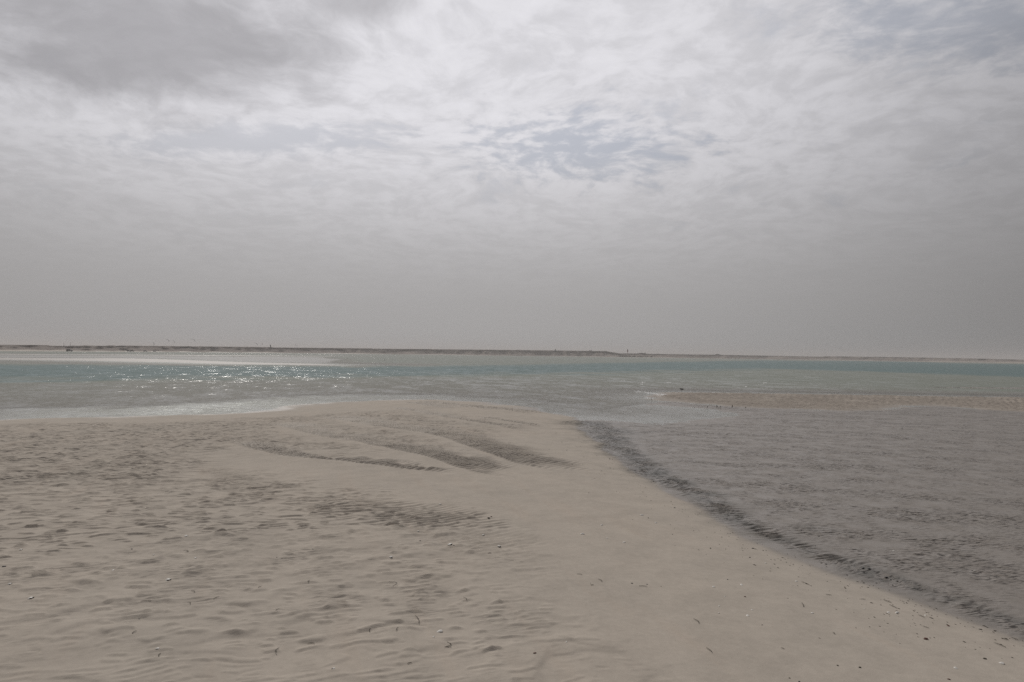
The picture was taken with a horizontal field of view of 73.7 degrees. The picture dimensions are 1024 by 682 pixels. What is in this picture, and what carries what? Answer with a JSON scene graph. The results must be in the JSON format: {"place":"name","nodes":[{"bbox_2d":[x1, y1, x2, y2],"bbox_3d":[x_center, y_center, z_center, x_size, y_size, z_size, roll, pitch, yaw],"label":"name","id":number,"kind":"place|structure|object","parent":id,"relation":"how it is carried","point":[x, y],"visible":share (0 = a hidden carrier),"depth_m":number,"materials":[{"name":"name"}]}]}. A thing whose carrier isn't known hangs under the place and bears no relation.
{"place":"outdoors","nodes":[
{"label":"outdoors","id":0,"kind":"place"},
{"bbox_2d":[0,345,626,356],"bbox_3d":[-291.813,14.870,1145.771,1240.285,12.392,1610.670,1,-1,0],"label":"low shoreline","id":1,"kind":"structure","parent":0,"point":[334,350],"depth_m":1146.50,"materials":[{"name":"sand"}]},
{"bbox_2d":[0,350,1023,681],"bbox_3d":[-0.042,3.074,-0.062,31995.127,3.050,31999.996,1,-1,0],"label":"sand ground","id":2,"kind":"structure","parent":0,"point":[260,510],"depth_m":10.41,"materials":[{"name":"beige sand"}]},
{"bbox_2d":[580,432,1022,657],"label":"weed flakes","id":3,"kind":"object","parent":2,"relation":"on","point":[847,585],"visible":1,"depth_m":8.00,"materials":[{"name":"brown plant"}]},
{"bbox_2d":[0,351,1023,407],"bbox_3d":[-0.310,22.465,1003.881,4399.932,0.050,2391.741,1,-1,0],"label":"water","id":4,"kind":"structure","parent":0,"point":[584,381],"depth_m":86.97,"materials":[{"name":"teal liquid"}]},
{"bbox_2d":[635,382,746,398],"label":"sea foam","id":5,"kind":"object","parent":4,"relation":"on","point":[659,394],"visible":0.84,"depth_m":53.96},
{"bbox_2d":[0,0,1023,359],"label":"sky","id":6,"kind":"structure","parent":0,"point":[811,178],"materials":[{"name":"grey"}]},
{"bbox_2d":[620,353,927,360],"bbox_3d":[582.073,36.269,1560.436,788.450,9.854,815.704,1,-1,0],"label":"low shoreline","id":7,"kind":"structure","parent":0,"point":[741,356],"depth_m":1455.43,"materials":[{"name":"beige sand"}]},
{"bbox_2d":[823,356,1023,361],"bbox_3d":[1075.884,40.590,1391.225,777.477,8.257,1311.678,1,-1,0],"label":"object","id":8,"kind":"structure","parent":0,"point":[968,359],"depth_m":1312.77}
]}

